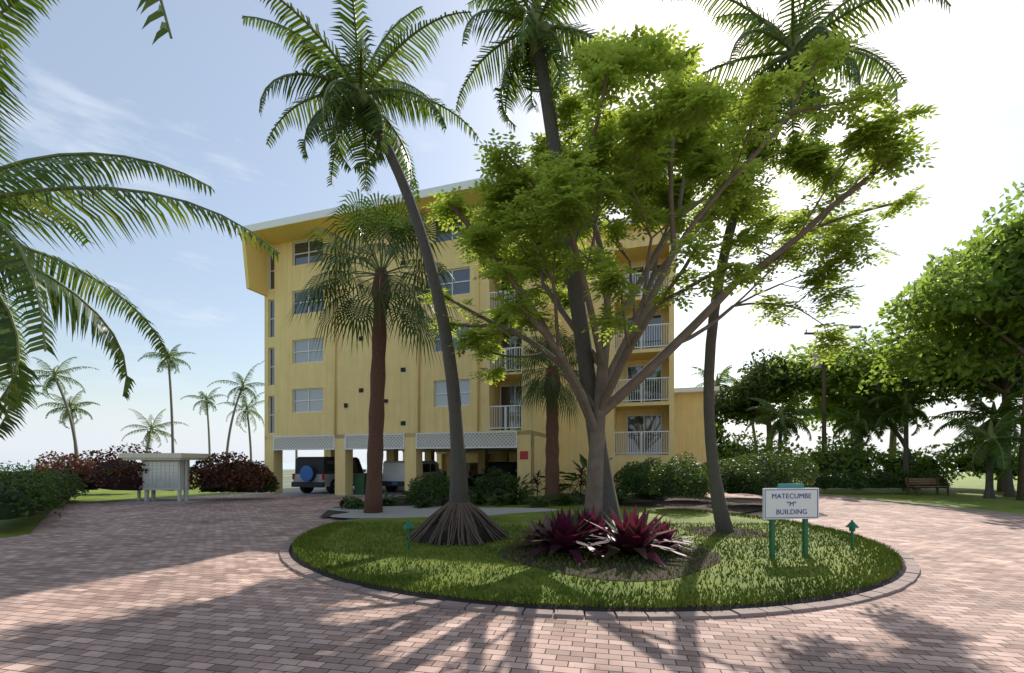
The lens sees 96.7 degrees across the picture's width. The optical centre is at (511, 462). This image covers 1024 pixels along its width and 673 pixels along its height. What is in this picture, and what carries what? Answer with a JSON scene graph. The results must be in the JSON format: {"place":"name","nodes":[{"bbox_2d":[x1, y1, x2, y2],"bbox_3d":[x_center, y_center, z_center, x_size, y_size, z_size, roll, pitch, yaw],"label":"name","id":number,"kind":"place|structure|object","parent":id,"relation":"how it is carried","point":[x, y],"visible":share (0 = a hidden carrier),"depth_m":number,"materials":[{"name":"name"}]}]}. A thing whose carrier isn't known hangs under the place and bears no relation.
{"place":"outdoors","nodes":[
{"label":"outdoors","id":0,"kind":"place"},
{"bbox_2d":[121,409,186,447],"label":"palm fronds","id":1,"kind":"object","parent":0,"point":[156,430],"visible":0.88,"depth_m":49.75,"materials":[{"name":"green plant"}]},
{"bbox_2d":[114,499,214,503],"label":"concrete slab","id":2,"kind":"structure","parent":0,"point":[167,501],"depth_m":18.26,"materials":[{"name":"grey concrete"}]},
{"bbox_2d":[254,484,516,497],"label":"concrete pavement","id":3,"kind":"structure","parent":0,"point":[320,491],"depth_m":24.39,"materials":[{"name":"concrete"}]},
{"bbox_2d":[300,466,334,493],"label":"car tires","id":4,"kind":"object","parent":3,"relation":"on","point":[310,489],"visible":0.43,"depth_m":23.36,"materials":[{"name":"black rubber"}]},
{"bbox_2d":[293,460,366,486],"bbox_3d":[-9.638,0.518,25.184,2.240,1.380,4.500,0,0,18],"label":"jeep suv","id":5,"kind":"object","parent":3,"relation":"on","point":[329,478],"depth_m":23.26,"materials":[{"name":"grey metal"}]},
{"bbox_2d":[300,466,312,481],"bbox_3d":[-10.286,0.538,22.749,0.810,0.810,0.035,0,0,18],"label":"spare tire cover","id":6,"kind":"object","parent":5,"relation":"attached to","point":[306,473],"visible":1,"depth_m":22.72,"materials":[{"name":"blue fabric"}]},
{"bbox_2d":[291,482,354,487],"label":"jeep trim","id":7,"kind":"structure","parent":5,"relation":"attached to","point":[308,484],"depth_m":22.95,"materials":[{"name":"black plastic"}]},
{"bbox_2d":[295,457,363,473],"bbox_3d":[-9.793,0.128,24.698,1.740,0.880,3.320,0,0,18],"label":"car top","id":8,"kind":"object","parent":5,"relation":"attached to","point":[319,464],"visible":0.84,"depth_m":23.18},
{"bbox_2d":[354,476,366,494],"bbox_3d":[-7.569,1.113,23.110,0.600,0.950,0.600,0,0,18],"label":"trash bin","id":9,"kind":"object","parent":3,"relation":"on","point":[360,484],"visible":0.6,"depth_m":22.82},
{"bbox_2d":[382,461,446,480],"bbox_3d":[-5.431,0.548,26.208,2.210,1.320,4.600,0,0,18],"label":"van","id":10,"kind":"object","parent":3,"relation":"on","point":[393,470],"depth_m":24.26,"materials":[{"name":"white metal"}]},
{"bbox_2d":[446,463,477,480],"bbox_3d":[-2.959,0.598,32.663,2.210,1.220,4.700,0,0,18],"label":"beige car","id":11,"kind":"object","parent":3,"relation":"on","point":[473,472],"depth_m":30.68,"materials":[{"name":"beige metal"}]},
{"bbox_2d":[476,462,516,479],"bbox_3d":[-0.380,0.573,26.910,2.210,1.270,4.600,0,0,18],"label":"parked car","id":12,"kind":"object","parent":3,"relation":"on","point":[513,472],"visible":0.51,"depth_m":25.86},
{"bbox_2d":[487,464,511,471],"bbox_3d":[-0.225,0.298,27.397,1.718,0.440,3.388,0,0,18],"label":"car window","id":13,"kind":"structure","parent":12,"relation":"attached to","point":[506,467],"depth_m":26.00,"materials":[{"name":"black glass"}]},
{"bbox_2d":[267,430,545,453],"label":"carport ceiling","id":14,"kind":"structure","parent":0,"point":[475,450],"depth_m":22.00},
{"bbox_2d":[0,463,984,537],"bbox_3d":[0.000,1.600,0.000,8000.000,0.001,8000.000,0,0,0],"label":"ground","id":15,"kind":"structure","parent":0,"point":[288,470],"depth_m":95.34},
{"bbox_2d":[0,491,1023,672],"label":"paving","id":16,"kind":"structure","parent":0,"point":[217,585],"depth_m":4.70,"materials":[{"name":"brick"}]},
{"bbox_2d":[137,460,189,501],"bbox_3d":[-14.304,0.715,18.527,2.390,1.670,0.480,0,0,6],"label":"mailbox kiosk cabinet","id":17,"kind":"object","parent":16,"relation":"on","point":[183,476],"visible":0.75,"depth_m":18.34,"materials":[{"name":"white metal"}]},
{"bbox_2d":[144,462,177,486],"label":"mailboxes","id":18,"kind":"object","parent":17,"relation":"attached to","point":[164,471],"depth_m":18.25,"materials":[{"name":"grey metal"}]},
{"bbox_2d":[119,453,210,459],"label":"shelter roof","id":19,"kind":"structure","parent":17,"relation":"on","point":[161,456],"depth_m":17.82,"materials":[{"name":"grey metal"}]},
{"bbox_2d":[264,206,706,496],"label":"building walls","id":20,"kind":"structure","parent":16,"relation":"on","point":[683,419],"depth_m":22.28,"materials":[{"name":"yellow paint"}]},
{"bbox_2d":[344,233,405,424],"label":"wall vents","id":21,"kind":"object","parent":20,"relation":"attached to","point":[385,400],"visible":0.64,"depth_m":21.49,"materials":[{"name":"black metal"}]},
{"bbox_2d":[273,431,516,449],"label":"lattice panels","id":22,"kind":"object","parent":20,"relation":"attached to","point":[417,447],"visible":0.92,"depth_m":21.30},
{"bbox_2d":[334,207,479,433],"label":"downspouts","id":23,"kind":"object","parent":20,"relation":"attached to","point":[418,399],"visible":0.54,"depth_m":20.92,"materials":[{"name":"yellow metal"}]},
{"bbox_2d":[238,183,668,409],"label":"building soffit","id":24,"kind":"structure","parent":20,"relation":"attached to","point":[256,267],"depth_m":22.50,"materials":[{"name":"paint"}]},
{"bbox_2d":[270,217,661,454],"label":"building window frames","id":25,"kind":"structure","parent":20,"relation":"in","point":[308,340],"depth_m":23.03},
{"bbox_2d":[295,339,469,411],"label":"building blinds","id":26,"kind":"object","parent":25,"relation":"in","point":[317,394],"visible":0.87,"depth_m":22.93,"materials":[{"name":"white plastic"}]},
{"bbox_2d":[271,215,660,453],"bbox_3d":[-2.540,-5.830,22.035,20.176,10.740,3.300,0,0,1],"label":"building glass","id":27,"kind":"object","parent":25,"relation":"in","point":[636,423],"visible":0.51,"depth_m":23.15,"materials":[{"name":"glass"}]},
{"bbox_2d":[237,174,718,395],"bbox_3d":[0.733,-7.875,29.337,23.150,7.550,21.700,0,0,18],"label":"roof edge","id":28,"kind":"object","parent":20,"relation":"on","point":[325,212],"depth_m":21.07,"materials":[{"name":"white paint"}]},
{"bbox_2d":[489,236,668,454],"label":"balcony railings","id":29,"kind":"object","parent":20,"relation":"attached to","point":[621,380],"visible":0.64,"depth_m":21.71,"materials":[{"name":"white metal"}]},
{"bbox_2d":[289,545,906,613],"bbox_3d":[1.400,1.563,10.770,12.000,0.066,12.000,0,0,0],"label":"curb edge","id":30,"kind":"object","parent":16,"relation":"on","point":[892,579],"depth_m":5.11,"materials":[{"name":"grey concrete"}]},
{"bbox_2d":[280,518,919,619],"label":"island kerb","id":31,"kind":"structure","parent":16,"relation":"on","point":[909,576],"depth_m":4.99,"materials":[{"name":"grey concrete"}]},
{"bbox_2d":[0,473,1023,537],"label":"lawn","id":32,"kind":"structure","parent":0,"point":[967,492],"depth_m":21.54,"materials":[{"name":"green plant"}]},
{"bbox_2d":[55,380,78,455],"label":"palm trunk","id":33,"kind":"object","parent":32,"relation":"on","point":[70,419],"visible":0.73,"depth_m":42.81,"materials":[{"name":"grey plant"}]},
{"bbox_2d":[27,357,98,400],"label":"palm fronds","id":34,"kind":"object","parent":33,"relation":"attached to","point":[50,384],"visible":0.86,"depth_m":42.58,"materials":[{"name":"green plant"}]},
{"bbox_2d":[32,357,92,398],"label":"palm rachis","id":35,"kind":"object","parent":34,"relation":"attached to","point":[58,375],"visible":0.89,"depth_m":42.63,"materials":[{"name":"green plant"}]},
{"bbox_2d":[32,443,276,492],"bbox_3d":[-15.301,0.198,19.230,9.686,2.186,3.067,0,0,0],"label":"hedge","id":36,"kind":"object","parent":32,"relation":"on","point":[261,470],"depth_m":18.78,"materials":[{"name":"red plant"}]},
{"bbox_2d":[168,363,173,452],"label":"palm trunk","id":37,"kind":"object","parent":32,"relation":"on","point":[171,415],"visible":0.75,"depth_m":47.00,"materials":[{"name":"grey plant"}]},
{"bbox_2d":[138,344,195,373],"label":"palm fronds","id":38,"kind":"object","parent":37,"relation":"on","point":[161,365],"visible":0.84,"depth_m":47.18,"materials":[{"name":"green plant"}]},
{"bbox_2d":[206,403,210,453],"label":"palm trunk","id":39,"kind":"object","parent":32,"relation":"on","point":[209,444],"visible":0.71,"depth_m":58.01,"materials":[{"name":"grey plant"}]},
{"bbox_2d":[180,387,228,415],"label":"palm fronds","id":40,"kind":"object","parent":39,"relation":"attached to","point":[210,399],"visible":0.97,"depth_m":58.04,"materials":[{"name":"green plant"}]},
{"bbox_2d":[225,387,242,461],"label":"palm trunk","id":41,"kind":"object","parent":32,"relation":"on","point":[230,428],"visible":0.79,"depth_m":49.46,"materials":[{"name":"grey plant"}]},
{"bbox_2d":[207,363,263,407],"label":"palm fronds","id":42,"kind":"object","parent":41,"relation":"attached to","point":[239,382],"visible":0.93,"depth_m":50.64,"materials":[{"name":"green plant"}]},
{"bbox_2d":[247,415,251,461],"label":"palm trunk","id":43,"kind":"object","parent":32,"relation":"on","point":[250,444],"visible":0.69,"depth_m":54.38,"materials":[{"name":"grey plant"}]},
{"bbox_2d":[217,392,263,431],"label":"palm fronds","id":44,"kind":"object","parent":43,"relation":"attached to","point":[252,411],"visible":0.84,"depth_m":53.07,"materials":[{"name":"green plant"}]},
{"bbox_2d":[777,430,781,452],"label":"palm trunk","id":45,"kind":"object","parent":32,"relation":"on","point":[779,442],"visible":0.2,"depth_m":28.74,"materials":[{"name":"grey plant"}]},
{"bbox_2d":[779,405,783,423],"bbox_3d":[16.847,-2.930,28.563,0.540,1.400,0.694,0,0,34],"label":"palm crownshaft","id":46,"kind":"object","parent":45,"relation":"attached to","point":[781,410],"visible":0.35,"depth_m":28.50,"materials":[{"name":"green"}]},
{"bbox_2d":[745,392,828,444],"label":"palm fronds","id":47,"kind":"object","parent":45,"relation":"attached to","point":[778,426],"visible":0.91,"depth_m":28.22,"materials":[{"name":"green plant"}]},
{"bbox_2d":[804,325,875,488],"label":"utility pole","id":48,"kind":"object","parent":32,"relation":"on","point":[823,397],"visible":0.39,"depth_m":27.93,"materials":[{"name":"brown wood"}]},
{"bbox_2d":[852,430,859,488],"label":"palm trunk","id":49,"kind":"object","parent":32,"relation":"on","point":[857,441],"visible":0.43,"depth_m":27.58,"materials":[{"name":"brown plant"}]},
{"bbox_2d":[826,399,896,447],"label":"palm fronds","id":50,"kind":"object","parent":49,"relation":"attached to","point":[859,427],"visible":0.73,"depth_m":27.62,"materials":[{"name":"green plant"}]},
{"bbox_2d":[830,401,897,447],"bbox_3d":[21.166,-2.406,27.993,3.616,2.997,3.602,0,0,-20],"label":"palm rachis","id":51,"kind":"object","parent":50,"relation":"attached to","point":[858,421],"visible":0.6,"depth_m":27.80,"materials":[{"name":"green plant"}]},
{"bbox_2d":[714,181,1023,499],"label":"trees","id":52,"kind":"object","parent":32,"relation":"on","point":[981,275],"depth_m":22.79,"materials":[{"name":"green plant"}]},
{"bbox_2d":[879,412,920,489],"bbox_3d":[23.225,-0.781,27.365,2.129,4.772,0.413,0,0,25],"label":"palm trunk","id":53,"kind":"object","parent":32,"relation":"on","point":[897,434],"visible":0.38,"depth_m":27.31,"materials":[{"name":"plant"}]},
{"bbox_2d":[833,390,920,441],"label":"palm fronds","id":54,"kind":"object","parent":53,"relation":"attached to","point":[864,404],"visible":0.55,"depth_m":27.50,"materials":[{"name":"green plant"}]},
{"bbox_2d":[867,384,956,435],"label":"palm fronds","id":55,"kind":"object","parent":53,"relation":"attached to","point":[918,395],"visible":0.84,"depth_m":26.03,"materials":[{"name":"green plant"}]},
{"bbox_2d":[901,414,910,490],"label":"palm trunk","id":56,"kind":"object","parent":32,"relation":"on","point":[906,450],"visible":0.62,"depth_m":26.01,"materials":[{"name":"plant"}]},
{"bbox_2d":[819,494,1023,515],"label":"kerb","id":57,"kind":"structure","parent":32,"relation":"on","point":[929,505],"depth_m":16.55,"materials":[{"name":"concrete"}]},
{"bbox_2d":[907,478,948,495],"bbox_3d":[20.397,1.167,22.325,1.760,0.850,0.550,0,0,-8],"label":"bench frame","id":58,"kind":"object","parent":32,"relation":"on","point":[937,488],"visible":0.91,"depth_m":22.40,"materials":[{"name":"black metal"}]},
{"bbox_2d":[905,478,950,486],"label":"bench slats","id":59,"kind":"object","parent":58,"relation":"attached to","point":[922,480],"visible":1,"depth_m":22.55,"materials":[{"name":"brown wood"}]},
{"bbox_2d":[983,455,995,498],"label":"palm trunk","id":60,"kind":"object","parent":32,"relation":"on","point":[989,492],"visible":0.73,"depth_m":20.34,"materials":[{"name":"plant"}]},
{"bbox_2d":[928,408,1023,480],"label":"palm fronds","id":61,"kind":"object","parent":60,"relation":"attached to","point":[995,451],"visible":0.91,"depth_m":19.68,"materials":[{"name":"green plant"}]},
{"bbox_2d":[979,420,995,451],"bbox_3d":[20.854,-1.163,19.987,0.537,1.400,0.739,0,0,32],"label":"palm crownshaft","id":62,"kind":"object","parent":60,"relation":"attached to","point":[991,431],"visible":0.34,"depth_m":19.83,"materials":[{"name":"green"}]},
{"bbox_2d":[993,420,1015,496],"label":"palm trunk","id":63,"kind":"object","parent":32,"relation":"on","point":[1009,490],"visible":0.42,"depth_m":21.44,"materials":[{"name":"plant"}]},
{"bbox_2d":[929,388,1022,457],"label":"palm fronds","id":64,"kind":"object","parent":63,"relation":"attached to","point":[1009,405],"visible":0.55,"depth_m":22.30,"materials":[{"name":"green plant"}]},
{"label":"background palm trunk","id":65,"kind":"object","parent":32,"relation":"on","visible":0},
{"bbox_2d":[36,390,99,428],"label":"palm fronds","id":66,"kind":"object","parent":65,"relation":"on","point":[75,400],"visible":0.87,"depth_m":45.14,"materials":[{"name":"green plant"}]},
{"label":"background palm trunk","id":67,"kind":"object","parent":32,"relation":"on","visible":0},
{"bbox_2d":[0,377,48,410],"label":"palm fronds","id":68,"kind":"object","parent":67,"relation":"on","point":[4,382],"visible":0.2,"depth_m":42.73,"materials":[{"name":"green plant"}]},
{"bbox_2d":[0,0,1023,462],"label":"sky","id":69,"kind":"structure","parent":0,"point":[96,80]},
{"bbox_2d":[320,493,761,516],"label":"bed soil","id":70,"kind":"structure","parent":0,"point":[683,502],"depth_m":16.83,"materials":[{"name":"brown soil"}]},
{"bbox_2d":[339,467,585,508],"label":"stems","id":71,"kind":"object","parent":70,"relation":"on","point":[535,480],"visible":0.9,"depth_m":17.29,"materials":[{"name":"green plant"}]},
{"bbox_2d":[383,484,672,508],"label":"ferns","id":72,"kind":"object","parent":70,"relation":"on","point":[506,497],"visible":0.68,"depth_m":16.54,"materials":[{"name":"green plant"}]},
{"bbox_2d":[437,453,632,504],"bbox_3d":[0.651,0.586,17.577,8.140,1.927,3.666,0,0,0],"label":"big plant leaf","id":73,"kind":"object","parent":70,"relation":"on","point":[583,461],"visible":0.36,"depth_m":17.75,"materials":[{"name":"green plant"}]},
{"bbox_2d":[544,366,560,503],"bbox_3d":[1.530,-1.050,17.300,0.647,5.200,0.680,0,0,0],"label":"palm trunk","id":74,"kind":"object","parent":70,"relation":"on","point":[552,471],"visible":0.7,"depth_m":17.09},
{"bbox_2d":[522,337,577,395],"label":"palm frond stems","id":75,"kind":"object","parent":74,"relation":"attached to","point":[550,362],"visible":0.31,"depth_m":17.24,"materials":[{"name":"green"}]},
{"bbox_2d":[507,325,581,426],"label":"palm fronds","id":76,"kind":"object","parent":75,"relation":"attached to","point":[541,387],"visible":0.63,"depth_m":16.80,"materials":[{"name":"green plant"}]},
{"bbox_2d":[291,505,902,607],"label":"island lawn","id":77,"kind":"structure","parent":0,"point":[685,516],"depth_m":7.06,"materials":[{"name":"green plant"}]},
{"bbox_2d":[364,105,468,502],"bbox_3d":[-2.085,-3.299,9.437,2.397,8.899,0.525,0,0,0],"label":"palm trunk","id":78,"kind":"object","parent":77,"relation":"on","point":[458,491],"visible":0.79,"depth_m":9.34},
{"bbox_2d":[242,0,478,202],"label":"palm fronds","id":79,"kind":"object","parent":78,"relation":"on","point":[336,92],"visible":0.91,"depth_m":9.29,"materials":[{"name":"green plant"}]},
{"bbox_2d":[346,55,376,127],"bbox_3d":[-3.171,-7.900,9.637,0.740,1.400,0.558,0,0,34],"label":"palm crown","id":80,"kind":"object","parent":78,"relation":"attached to","point":[362,93],"visible":0.27,"depth_m":9.47,"materials":[{"name":"green"}]},
{"bbox_2d":[327,506,560,517],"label":"walkway","id":81,"kind":"structure","parent":77,"relation":"on","point":[399,512],"depth_m":14.24,"materials":[{"name":"grey concrete"}]},
{"bbox_2d":[363,267,391,512],"bbox_3d":[-4.136,-2.195,14.000,0.814,7.510,0.612,0,0,0],"label":"palm trunk","id":82,"kind":"object","parent":81,"relation":"on","point":[373,502],"visible":0.84,"depth_m":13.81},
{"bbox_2d":[320,217,425,321],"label":"palm frond stems","id":83,"kind":"object","parent":82,"relation":"attached to","point":[386,264],"visible":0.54,"depth_m":13.86,"materials":[{"name":"green"}]},
{"bbox_2d":[285,188,461,367],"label":"palm fronds","id":84,"kind":"object","parent":83,"relation":"attached to","point":[390,223],"visible":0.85,"depth_m":13.38,"materials":[{"name":"green plant"}]},
{"bbox_2d":[0,450,953,519],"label":"shrubs","id":85,"kind":"object","parent":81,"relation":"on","point":[47,488],"depth_m":15.73,"materials":[{"name":"green plant"}]},
{"bbox_2d":[406,502,510,546],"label":"coconut palm roots","id":86,"kind":"object","parent":77,"relation":"on","point":[460,513],"visible":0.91,"depth_m":8.90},
{"bbox_2d":[412,514,505,545],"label":"roots","id":87,"kind":"object","parent":77,"relation":"on","point":[485,536],"visible":0.2,"depth_m":8.77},
{"bbox_2d":[534,38,622,537],"bbox_3d":[1.313,-3.590,9.105,1.904,10.457,0.542,0,0,18],"label":"palm trunk","id":88,"kind":"object","parent":77,"relation":"on","point":[585,361],"visible":0.54,"depth_m":8.96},
{"bbox_2d":[526,0,551,65],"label":"coconuts","id":89,"kind":"object","parent":88,"relation":"attached to","point":[533,45],"visible":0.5,"depth_m":9.18,"materials":[{"name":"green"}]},
{"bbox_2d":[455,0,599,126],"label":"coco palm rachis","id":90,"kind":"object","parent":89,"relation":"attached to","point":[527,11],"visible":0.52,"depth_m":9.13,"materials":[{"name":"green"}]},
{"bbox_2d":[456,0,620,136],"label":"palm fronds","id":91,"kind":"object","parent":90,"relation":"attached to","point":[551,41],"visible":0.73,"depth_m":9.35,"materials":[{"name":"green plant"}]},
{"bbox_2d":[505,504,705,568],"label":"bromeliad plants","id":92,"kind":"object","parent":77,"relation":"on","point":[563,532],"visible":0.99,"depth_m":7.40,"materials":[{"name":"purple plant"}]},
{"bbox_2d":[497,526,768,580],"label":"mulch rings","id":93,"kind":"object","parent":77,"relation":"on","point":[562,566],"visible":0.53,"depth_m":6.95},
{"bbox_2d":[417,23,940,519],"bbox_3d":[2.588,-3.017,8.869,9.307,9.251,7.137,0,0,29],"label":"broadleaf tree","id":94,"kind":"object","parent":77,"relation":"on","point":[713,112],"depth_m":7.27,"materials":[{"name":"green plant"}]},
{"bbox_2d":[703,58,790,532],"bbox_3d":[5.087,-3.350,9.774,1.783,9.972,0.578,0,0,30],"label":"palm trunk","id":95,"kind":"object","parent":77,"relation":"on","point":[722,520],"visible":0.59,"depth_m":9.97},
{"bbox_2d":[786,14,810,71],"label":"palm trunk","id":96,"kind":"object","parent":95,"relation":"attached to","point":[793,47],"visible":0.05,"depth_m":9.21,"materials":[{"name":"green"}]},
{"bbox_2d":[662,0,949,146],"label":"palm fronds","id":97,"kind":"object","parent":95,"relation":"attached to","point":[808,21],"visible":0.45,"depth_m":9.04,"materials":[{"name":"green plant"}]},
{"bbox_2d":[704,0,950,139],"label":"coco palm rachis","id":98,"kind":"object","parent":97,"relation":"attached to","point":[783,53],"visible":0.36,"depth_m":9.08,"materials":[{"name":"green"}]},
{"bbox_2d":[769,519,808,556],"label":"sign posts","id":99,"kind":"object","parent":77,"relation":"on","point":[772,537],"visible":0.82,"depth_m":7.42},
{"bbox_2d":[845,520,859,549],"bbox_3d":[5.980,1.265,8.000,0.210,0.530,0.210,0,0,0],"label":"path light","id":100,"kind":"object","parent":77,"relation":"on","point":[852,525],"visible":0.98,"depth_m":7.98,"materials":[{"name":"green metal"}]},
{"bbox_2d":[690,365,741,401],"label":"palm leaflets","id":101,"kind":"object","parent":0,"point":[725,372],"visible":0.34,"depth_m":35.06,"materials":[{"name":"green plant"}]},
{"bbox_2d":[762,488,818,518],"bbox_3d":[4.522,0.660,7.383,0.960,0.500,0.035,0,0,-6],"label":"sign board","id":102,"kind":"object","parent":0,"point":[809,503],"visible":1,"depth_m":7.36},
{"bbox_2d":[765,489,817,517],"bbox_3d":[4.524,0.660,7.364,0.920,0.460,0.003,0,0,-6],"label":"sign frame","id":103,"kind":"object","parent":102,"relation":"attached to","point":[794,517],"visible":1,"depth_m":7.37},
{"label":"palm trunk","id":104,"kind":"object","parent":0,"visible":0},
{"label":"palm leaflets","id":105,"kind":"object","parent":104,"relation":"on","visible":0},
{"bbox_2d":[159,0,172,38],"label":"palm frond stem","id":106,"kind":"object","parent":105,"relation":"attached to","point":[165,17],"visible":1,"depth_m":3.32,"materials":[{"name":"green"}]},
{"bbox_2d":[136,0,168,44],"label":"palm frond leaflets","id":107,"kind":"object","parent":106,"relation":"attached to","point":[157,14],"visible":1,"depth_m":3.30,"materials":[{"name":"green plant"}]},
{"bbox_3d":[-8.086,-3.300,5.937,0.622,1.400,0.590,0,0,0],"label":"palm crownshaft","id":108,"kind":"object","parent":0,"visible":0},
{"bbox_2d":[0,0,278,439],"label":"palm fronds","id":109,"kind":"object","parent":108,"relation":"attached to","point":[11,266],"visible":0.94,"depth_m":6.88,"materials":[{"name":"green plant"}]},
{"bbox_2d":[0,0,279,426],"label":"palm rachis","id":110,"kind":"object","parent":108,"relation":"attached to","point":[18,246],"visible":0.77,"depth_m":6.74,"materials":[{"name":"green"}]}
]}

